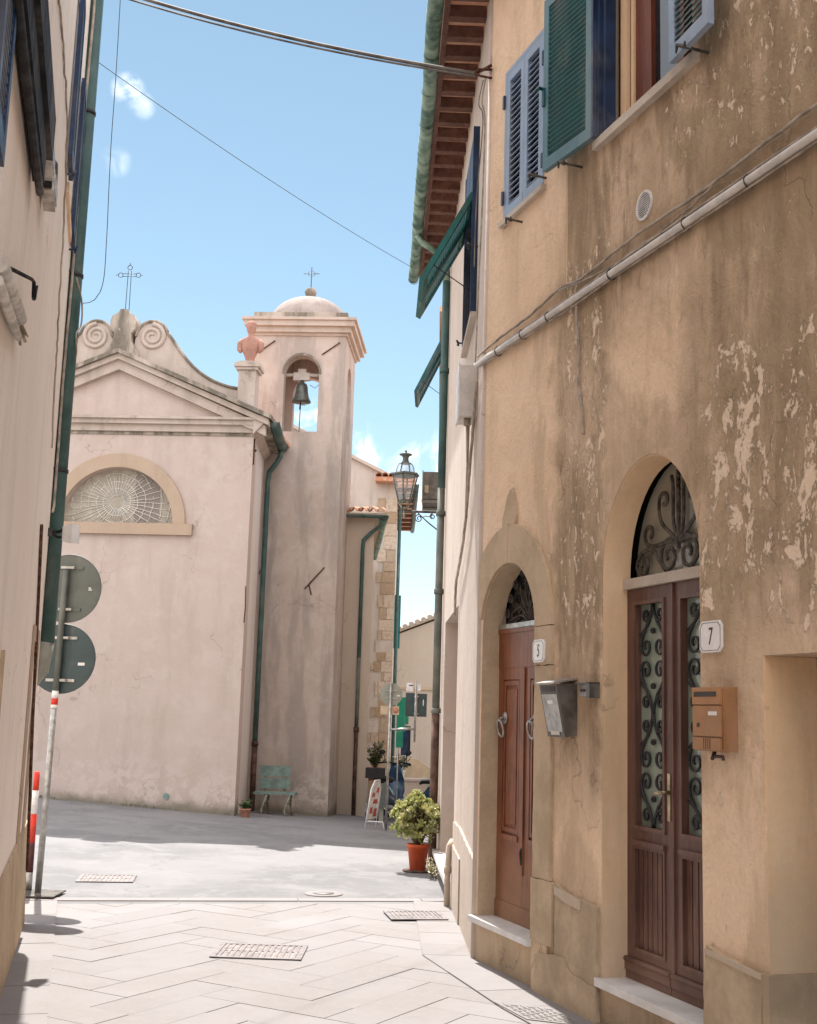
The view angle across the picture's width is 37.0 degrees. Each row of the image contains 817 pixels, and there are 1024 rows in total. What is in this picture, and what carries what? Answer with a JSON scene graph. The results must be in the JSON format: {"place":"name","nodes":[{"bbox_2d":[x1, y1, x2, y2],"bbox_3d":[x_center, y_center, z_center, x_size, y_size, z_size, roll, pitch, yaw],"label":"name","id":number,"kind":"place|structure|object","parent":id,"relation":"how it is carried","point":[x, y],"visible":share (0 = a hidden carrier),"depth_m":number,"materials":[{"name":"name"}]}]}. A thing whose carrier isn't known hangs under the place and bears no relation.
{"place":"outdoors","nodes":[
{"label":"outdoors","id":0,"kind":"place"},
{"bbox_2d":[0,900,56,1023],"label":"border paving","id":1,"kind":"structure","parent":0,"point":[24,998],"depth_m":7.37,"materials":[{"name":"grey stone"}]},
{"bbox_2d":[26,771,39,889],"bbox_3d":[-3.258,2.760,10.575,0.066,1.000,0.066,2,-9,0],"label":"striped post","id":2,"kind":"object","parent":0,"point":[33,822],"visible":0.84,"depth_m":10.56,"materials":[{"name":"metal"}]},
{"bbox_2d":[26,797,443,903],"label":"road","id":3,"kind":"structure","parent":0,"point":[161,853],"depth_m":13.88,"materials":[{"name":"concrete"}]},
{"bbox_2d":[25,570,68,897],"bbox_3d":[-3.147,1.880,10.569,0.460,2.781,0.400,2,-9,0],"label":"sign pole","id":4,"kind":"object","parent":3,"relation":"on","point":[37,892],"visible":0.98,"depth_m":10.53,"materials":[{"name":"metal"}]},
{"bbox_2d":[39,624,95,693],"bbox_3d":[-3.047,1.286,10.701,0.611,0.611,0.053,1,-10,6],"label":"round sign","id":5,"kind":"object","parent":4,"relation":"attached to","point":[78,660],"visible":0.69,"depth_m":10.70,"materials":[{"name":"metal"}]},
{"bbox_2d":[56,554,101,622],"bbox_3d":[-3.022,0.675,10.803,0.611,0.611,0.053,1,-10,6],"label":"round sign","id":6,"kind":"object","parent":4,"relation":"attached to","point":[84,589],"visible":0.59,"depth_m":10.81,"materials":[{"name":"metal"}]},
{"bbox_2d":[75,874,136,881],"bbox_3d":[-2.844,3.451,11.496,0.520,0.006,0.500,3,-10,-8],"label":"drain grate","id":7,"kind":"object","parent":3,"relation":"on","point":[104,878],"visible":1,"depth_m":11.49,"materials":[{"name":"metal"}]},
{"bbox_2d":[31,795,228,814],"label":"wall foot weeds","id":8,"kind":"object","parent":3,"relation":"on","point":[137,804],"depth_m":19.97,"materials":[{"name":"green plant"}]},
{"bbox_2d":[32,263,289,815],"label":"church","id":9,"kind":"structure","parent":3,"relation":"on","point":[172,448],"depth_m":20.72,"materials":[{"name":"beige paint"}]},
{"bbox_2d":[64,469,171,522],"bbox_3d":[-4.981,-0.267,21.081,1.960,0.960,0.025,1,-9,3],"label":"lunette window","id":10,"kind":"structure","parent":9,"relation":"in","point":[119,495],"depth_m":21.07,"materials":[{"name":"white glass"}]},
{"bbox_2d":[237,321,263,360],"bbox_3d":[-2.769,-2.978,21.411,0.475,0.785,0.220,2,-9,0],"label":"bust","id":11,"kind":"object","parent":9,"relation":"on","point":[250,346],"visible":0.93,"depth_m":21.34,"materials":[{"name":"ceramic"}]},
{"bbox_2d":[25,897,443,901],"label":"road edge paving","id":12,"kind":"structure","parent":3,"relation":"on","point":[256,899],"depth_m":10.44,"materials":[{"name":"grey stone"}]},
{"bbox_2d":[237,798,253,817],"bbox_3d":[-2.669,4.821,19.908,0.248,0.317,0.315,-6,-12,39],"label":"potted plant","id":13,"kind":"object","parent":3,"relation":"on","point":[245,809],"visible":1,"depth_m":19.85,"materials":[{"name":"green plant"}]},
{"bbox_2d":[253,765,297,815],"bbox_3d":[-2.325,4.898,21.416,0.728,0.850,0.499,1,-9,4],"label":"bench","id":14,"kind":"object","parent":3,"relation":"on","point":[265,783],"visible":0.95,"depth_m":21.62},
{"bbox_2d":[242,268,366,816],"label":"bell tower","id":15,"kind":"structure","parent":3,"relation":"on","point":[302,650],"depth_m":22.86,"materials":[{"name":"grey paint"}]},
{"bbox_2d":[286,363,318,408],"bbox_3d":[-2.064,-2.447,23.773,0.686,0.918,0.372,2,-9,0],"label":"bell","id":16,"kind":"object","parent":15,"relation":"hanging from","point":[301,397],"visible":0.96,"depth_m":23.74,"materials":[{"name":"grey metal"}]},
{"bbox_2d":[305,891,341,896],"bbox_3d":[-0.762,3.420,10.933,0.340,0.011,0.340,2,-9,0],"label":"manhole cover","id":17,"kind":"object","parent":3,"relation":"on","point":[323,893],"visible":1,"depth_m":10.89,"materials":[{"name":"metal"}]},
{"bbox_2d":[293,424,418,802],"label":"stone cornered house","id":18,"kind":"structure","parent":3,"relation":"on","point":[372,485],"depth_m":30.99,"materials":[{"name":"paint"}]},
{"bbox_2d":[336,507,388,815],"bbox_3d":[-1.459,3.820,26.866,1.569,7.233,6.963,2,-9,-3],"label":"annex","id":19,"kind":"object","parent":3,"relation":"on","point":[365,532],"visible":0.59,"depth_m":23.86,"materials":[{"name":"beige paint"}]},
{"bbox_2d":[367,780,376,807],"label":"plinth block","id":20,"kind":"structure","parent":3,"relation":"on","point":[370,783],"depth_m":24.42,"materials":[{"name":"beige stone"}]},
{"bbox_2d":[366,740,384,780],"bbox_3d":[-0.685,5.027,24.729,0.422,0.810,0.396,7,-11,-31],"label":"potted plant","id":21,"kind":"object","parent":20,"relation":"on","point":[374,759],"visible":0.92,"depth_m":24.67,"materials":[{"name":"green plant"}]},
{"bbox_2d":[364,779,384,829],"bbox_3d":[-0.460,4.759,19.875,0.348,0.772,0.461,-2,-10,22],"label":"folding board","id":22,"kind":"object","parent":3,"relation":"on","point":[374,801],"visible":1,"depth_m":19.90,"materials":[{"name":"white paint"}]},
{"bbox_2d":[378,783,388,824],"bbox_3d":[-0.482,5.104,21.046,0.260,0.820,0.200,2,-9,0],"label":"utility box","id":23,"kind":"object","parent":3,"relation":"on","point":[382,799],"visible":0.5,"depth_m":20.98,"materials":[{"name":"grey metal"}]},
{"bbox_2d":[365,749,410,820],"bbox_3d":[-0.342,5.122,22.858,0.644,1.280,1.932,0,-10,8],"label":"scooter","id":24,"kind":"object","parent":3,"relation":"on","point":[375,773],"visible":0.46,"depth_m":23.27,"materials":[{"name":"blue metal"}]},
{"bbox_2d":[395,697,405,819],"bbox_3d":[-0.153,4.298,20.804,0.150,2.250,0.055,2,-9,0],"label":"green sign","id":25,"kind":"object","parent":3,"relation":"on","point":[400,720],"visible":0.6,"depth_m":20.88,"materials":[{"name":"metal"}]},
{"bbox_2d":[385,681,416,829],"bbox_3d":[-0.122,3.993,19.914,0.464,2.460,0.044,2,-9,0],"label":"sign post","id":26,"kind":"object","parent":3,"relation":"on","point":[390,729],"visible":0.87,"depth_m":19.97,"materials":[{"name":"metal"}]},
{"bbox_2d":[380,706,398,714],"bbox_3d":[-0.309,3.263,20.068,0.305,0.140,0.012,2,-9,0],"label":"brown sign","id":27,"kind":"object","parent":26,"relation":"attached to","point":[385,710],"visible":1,"depth_m":20.06,"materials":[{"name":"beige metal"}]},
{"bbox_2d":[380,683,401,705],"bbox_3d":[-0.284,3.006,20.106,0.370,0.370,0.020,2,-9,0],"label":"round sign","id":28,"kind":"object","parent":26,"relation":"attached to","point":[396,694],"visible":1,"depth_m":20.11,"materials":[{"name":"metal"}]},
{"bbox_2d":[406,683,420,690],"bbox_3d":[0.084,2.892,20.149,0.240,0.140,0.013,2,-9,0],"label":"notice","id":29,"kind":"object","parent":26,"relation":"attached to","point":[409,686],"visible":1,"depth_m":20.15,"materials":[{"name":"white paper"}]},
{"bbox_2d":[405,693,426,716],"bbox_3d":[0.126,3.174,20.079,0.350,0.385,0.023,2,-9,0],"label":"panel sign","id":30,"kind":"object","parent":26,"relation":"attached to","point":[421,705],"visible":1,"depth_m":20.08,"materials":[{"name":"metal"}]},
{"bbox_2d":[384,778,429,798],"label":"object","id":31,"kind":"structure","parent":3,"relation":"on","point":[410,784],"depth_m":27.95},
{"bbox_2d":[392,755,411,777],"bbox_3d":[-0.119,5.867,28.172,0.392,0.537,0.472,-6,-12,39],"label":"potted plant","id":32,"kind":"object","parent":31,"relation":"on","point":[402,760],"visible":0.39,"depth_m":28.14,"materials":[{"name":"green plant"}]},
{"bbox_2d":[384,754,429,817],"bbox_3d":[0.373,5.377,23.863,1.931,1.280,0.644,0,-10,13],"label":"scooter","id":33,"kind":"object","parent":3,"relation":"on","point":[426,792],"visible":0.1,"depth_m":23.75,"materials":[{"name":"black plastic"}]},
{"bbox_2d":[389,757,429,777],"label":"wall","id":34,"kind":"structure","parent":3,"relation":"on","point":[417,768],"depth_m":32.32,"materials":[{"name":"beige paint"}]},
{"bbox_2d":[390,612,434,767],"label":"end house","id":35,"kind":"structure","parent":3,"relation":"on","point":[415,656],"depth_m":39.68,"materials":[{"name":"beige paint"}]},
{"bbox_2d":[401,726,410,755],"bbox_3d":[-0.090,7.411,39.479,0.300,0.950,0.080,2,-9,0],"label":"door","id":36,"kind":"structure","parent":35,"relation":"in","point":[406,735],"depth_m":39.44,"materials":[{"name":"blue paint"}]},
{"bbox_2d":[389,789,440,872],"bbox_3d":[0.111,3.415,13.113,0.688,0.874,0.565,2,-9,0],"label":"potted succulent","id":37,"kind":"object","parent":3,"relation":"on","point":[417,812],"visible":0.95,"depth_m":13.00,"materials":[{"name":"green plant"}]},
{"bbox_2d":[425,857,437,879],"bbox_3d":[0.236,3.612,12.415,0.155,0.230,0.296,2,-9,0],"label":"weed","id":38,"kind":"object","parent":3,"relation":"on","point":[432,872],"visible":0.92,"depth_m":12.37,"materials":[{"name":"green plant"}]},
{"bbox_2d":[408,0,816,1023],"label":"house","id":39,"kind":"structure","parent":3,"relation":"on","point":[628,854],"depth_m":6.77,"materials":[{"name":"paint"}]},
{"bbox_2d":[391,450,436,529],"bbox_3d":[0.079,-0.251,15.292,0.646,1.056,0.334,5,-10,-18],"label":"street lantern","id":40,"kind":"object","parent":39,"relation":"attached to","point":[403,475],"visible":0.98,"depth_m":15.21,"materials":[{"name":"grey metal"}]},
{"bbox_2d":[454,380,477,615],"bbox_3d":[0.466,-0.031,10.113,0.032,1.612,2.130,2,-9,-1],"label":"cable","id":41,"kind":"object","parent":39,"relation":"attached to","point":[468,485],"visible":1,"depth_m":9.73,"materials":[{"name":"grey plastic"}]},
{"bbox_2d":[455,363,477,505],"bbox_3d":[0.452,-0.574,9.821,0.156,1.096,0.647,2,-9,0],"label":"junction box","id":42,"kind":"object","parent":39,"relation":"attached to","point":[466,376],"visible":0.83,"depth_m":9.58,"materials":[{"name":"white paint"}]},
{"bbox_2d":[475,78,486,361],"bbox_3d":[0.534,-2.189,9.077,0.058,2.232,0.025,-7,-13,43],"label":"cable","id":43,"kind":"object","parent":39,"relation":"attached to","point":[481,220],"visible":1,"depth_m":9.06,"materials":[{"name":"grey rubber"}]},
{"bbox_2d":[474,64,491,78],"bbox_3d":[0.560,-3.319,9.206,0.151,0.098,0.066,0,-10,12],"label":"cable anchor","id":44,"kind":"object","parent":39,"relation":"attached to","point":[480,70],"visible":1,"depth_m":9.20,"materials":[{"name":"metal"}]},
{"bbox_2d":[143,0,474,74],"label":"overhead cable","id":45,"kind":"object","parent":44,"relation":"attached to","point":[404,61],"visible":1,"depth_m":9.60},
{"bbox_2d":[474,80,483,266],"bbox_3d":[0.529,-2.550,9.139,0.047,1.461,0.114,2,-9,0],"label":"cable","id":46,"kind":"object","parent":44,"relation":"hanging from","point":[478,171],"visible":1,"depth_m":9.15,"materials":[{"name":"grey rubber"}]},
{"bbox_2d":[494,625,536,929],"bbox_3d":[0.755,1.691,7.968,0.107,1.953,0.910,5,-10,-19],"label":"front door","id":47,"kind":"structure","parent":39,"relation":"in","point":[515,721],"depth_m":8.10,"materials":[{"name":"red wood"}]},
{"bbox_2d":[514,54,538,197],"bbox_3d":[0.885,-2.682,8.551,0.040,1.150,0.660,5,-10,-19],"label":"dark window","id":48,"kind":"structure","parent":39,"relation":"in","point":[536,133],"depth_m":8.58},
{"bbox_2d":[533,639,545,662],"bbox_3d":[0.805,0.859,7.537,0.014,0.140,0.160,5,-10,-19],"label":"house number","id":49,"kind":"object","parent":39,"relation":"attached to","point":[539,650],"visible":1,"depth_m":7.52,"materials":[{"name":"white ceramic"}]},
{"bbox_2d":[535,678,577,736],"bbox_3d":[0.864,1.143,7.138,0.158,0.342,0.246,5,-10,-19],"label":"letterbox","id":50,"kind":"object","parent":39,"relation":"attached to","point":[559,702],"visible":0.99,"depth_m":7.06,"materials":[{"name":"grey metal"}]},
{"bbox_2d":[551,731,559,734],"bbox_3d":[0.856,1.288,7.112,0.006,0.023,0.110,5,-10,-19],"label":"name window","id":51,"kind":"structure","parent":50,"relation":"in","point":[552,732],"depth_m":7.11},
{"bbox_2d":[575,304,583,434],"bbox_3d":[1.030,-0.863,7.354,0.024,0.826,0.097,6,-10,-23],"label":"cable","id":52,"kind":"object","parent":39,"relation":"attached to","point":[578,371],"visible":1,"depth_m":7.36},
{"bbox_2d":[575,682,599,697],"bbox_3d":[1.010,1.006,6.886,0.065,0.087,0.175,5,-10,-19],"label":"intercom","id":53,"kind":"object","parent":39,"relation":"attached to","point":[589,689],"visible":1,"depth_m":6.81,"materials":[{"name":"metal"}]},
{"bbox_2d":[558,179,717,291],"bbox_3d":[1.238,-1.485,6.860,0.015,0.097,1.802,5,-10,-19],"label":"cable","id":54,"kind":"object","parent":39,"relation":"attached to","point":[692,205],"visible":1,"depth_m":6.57,"materials":[{"name":"rubber"}]},
{"bbox_2d":[474,125,816,368],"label":"conduit","id":55,"kind":"object","parent":39,"relation":"attached to","point":[631,259],"visible":1,"depth_m":6.40,"materials":[{"name":"grey metal"}]},
{"bbox_2d":[477,103,816,357],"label":"cable","id":56,"kind":"object","parent":39,"relation":"attached to","point":[772,137],"visible":1,"depth_m":6.49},
{"bbox_2d":[623,584,671,995],"bbox_3d":[1.282,1.442,6.530,0.117,2.090,0.485,5,-10,-19],"label":"door leaf","id":57,"kind":"structure","parent":39,"relation":"in","point":[647,959],"depth_m":6.57,"materials":[{"name":"brown wood"}]},
{"bbox_2d":[618,0,692,117],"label":"window frame","id":58,"kind":"structure","parent":39,"relation":"in","point":[652,16],"depth_m":7.11,"materials":[{"name":"red wood"}]},
{"bbox_2d":[668,578,703,1008],"bbox_3d":[1.461,1.373,6.080,0.076,2.090,0.526,5,-10,-19],"label":"door leaf","id":59,"kind":"structure","parent":39,"relation":"in","point":[685,769],"depth_m":6.21,"materials":[{"name":"brown wood"}]},
{"bbox_2d":[699,620,723,652],"bbox_3d":[1.438,0.592,5.794,0.014,0.150,0.185,5,-10,-19],"label":"house number","id":60,"kind":"object","parent":39,"relation":"attached to","point":[711,637],"visible":1,"depth_m":5.78,"materials":[{"name":"white ceramic"}]},
{"bbox_2d":[692,687,738,760],"bbox_3d":[1.415,0.979,5.643,0.094,0.333,0.240,5,-10,-19],"label":"letterbox","id":61,"kind":"object","parent":39,"relation":"attached to","point":[715,720],"visible":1,"depth_m":5.57,"materials":[{"name":"orange metal"}]},
{"bbox_2d":[692,687,722,750],"bbox_3d":[1.378,0.954,5.634,0.013,0.286,0.234,5,-10,-19],"label":"front door","id":62,"kind":"structure","parent":61,"relation":"in","point":[709,725],"depth_m":5.62,"materials":[{"name":"orange metal"}]},
{"bbox_2d":[78,0,442,627],"label":"sky","id":63,"kind":"structure","parent":0,"point":[213,241],"materials":[{"name":"blue"}]},
{"bbox_2d":[47,904,527,1023],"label":"paving","id":64,"kind":"structure","parent":0,"point":[157,964],"depth_m":7.59,"materials":[{"name":"grey stone"}]},
{"bbox_2d":[209,942,307,959],"bbox_3d":[-0.998,2.953,8.202,0.609,0.006,0.510,2,-9,0],"label":"drain grate","id":65,"kind":"object","parent":64,"relation":"on","point":[259,951],"visible":1,"depth_m":8.19,"materials":[{"name":"metal"}]},
{"bbox_2d":[383,910,448,919],"bbox_3d":[0.054,3.245,9.821,0.460,0.006,0.420,3,-10,-10],"label":"drain grate","id":66,"kind":"object","parent":64,"relation":"on","point":[410,915],"visible":1,"depth_m":9.81,"materials":[{"name":"metal"}]},
{"bbox_2d":[414,306,441,408],"bbox_3d":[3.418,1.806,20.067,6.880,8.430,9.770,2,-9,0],"label":"window shutter","id":67,"kind":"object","parent":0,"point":[429,373],"depth_m":18.63,"materials":[{"name":"paint"}]},
{"bbox_2d":[421,470,437,510],"bbox_3d":[0.328,-0.279,16.489,0.310,0.415,0.820,2,-9,0],"label":"air conditioner","id":68,"kind":"object","parent":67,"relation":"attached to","point":[429,490],"visible":0.79,"depth_m":16.11,"materials":[{"name":"grey metal"}]},
{"bbox_2d":[413,901,599,1023],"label":"border paving","id":69,"kind":"structure","parent":0,"point":[443,945],"depth_m":7.85,"materials":[{"name":"grey stone"}]},
{"bbox_2d":[495,1002,582,1023],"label":"drain cover","id":70,"kind":"object","parent":69,"relation":"on","point":[533,1013],"visible":1,"depth_m":6.65,"materials":[{"name":"grey metal"}]},
{"label":"paving bed","id":71,"kind":"structure","parent":0,"visible":0},
{"bbox_2d":[0,0,103,996],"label":"house","id":72,"kind":"structure","parent":71,"relation":"on","point":[31,230],"depth_m":7.07,"materials":[{"name":"beige paint"}]},
{"bbox_2d":[0,254,28,345],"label":"rolled blind","id":73,"kind":"object","parent":72,"relation":"attached to","point":[11,304],"visible":1,"depth_m":4.38,"materials":[{"name":"white fabric"}]},
{"bbox_2d":[25,524,42,871],"bbox_3d":[-2.584,1.327,8.397,0.035,2.358,1.118,4,-10,-12],"label":"rusty rod","id":74,"kind":"object","parent":72,"relation":"attached to","point":[33,696],"visible":1,"depth_m":8.47,"materials":[{"name":"metal"}]},
{"bbox_2d":[13,0,57,211],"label":"awning","id":75,"kind":"object","parent":72,"relation":"attached to","point":[33,44],"visible":1,"depth_m":4.73,"materials":[{"name":"metal"}]},
{"bbox_2d":[51,0,67,447],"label":"cable","id":76,"kind":"object","parent":72,"relation":"attached to","point":[62,38],"visible":1,"depth_m":8.17,"materials":[{"name":"black rubber"}]},
{"bbox_2d":[48,524,79,543],"bbox_3d":[-2.638,0.165,9.312,0.209,0.160,0.173,2,-9,0],"label":"floodlight","id":77,"kind":"object","parent":72,"relation":"attached to","point":[70,533],"visible":1,"depth_m":9.27,"materials":[{"name":"white paint"}]},
{"bbox_2d":[51,0,95,512],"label":"cable","id":78,"kind":"object","parent":72,"relation":"attached to","point":[68,317],"visible":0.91,"depth_m":9.57,"materials":[{"name":"black rubber"}]},
{"bbox_2d":[75,277,82,353],"bbox_3d":[-2.637,-1.537,9.716,0.047,0.641,0.162,2,-9,0],"label":"cable","id":79,"kind":"object","parent":72,"relation":"attached to","point":[78,329],"visible":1,"depth_m":9.73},
{"bbox_2d":[83,0,120,303],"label":"cable","id":80,"kind":"object","parent":72,"relation":"attached to","point":[110,158],"visible":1,"depth_m":10.11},
{"bbox_2d":[99,63,410,266],"bbox_3d":[-1.246,-3.415,12.843,0.006,0.365,6.089,-3,-10,26],"label":"overhead cable","id":81,"kind":"object","parent":72,"relation":"attached to","point":[243,162],"visible":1,"depth_m":11.95,"materials":[{"name":"black rubber"}]},
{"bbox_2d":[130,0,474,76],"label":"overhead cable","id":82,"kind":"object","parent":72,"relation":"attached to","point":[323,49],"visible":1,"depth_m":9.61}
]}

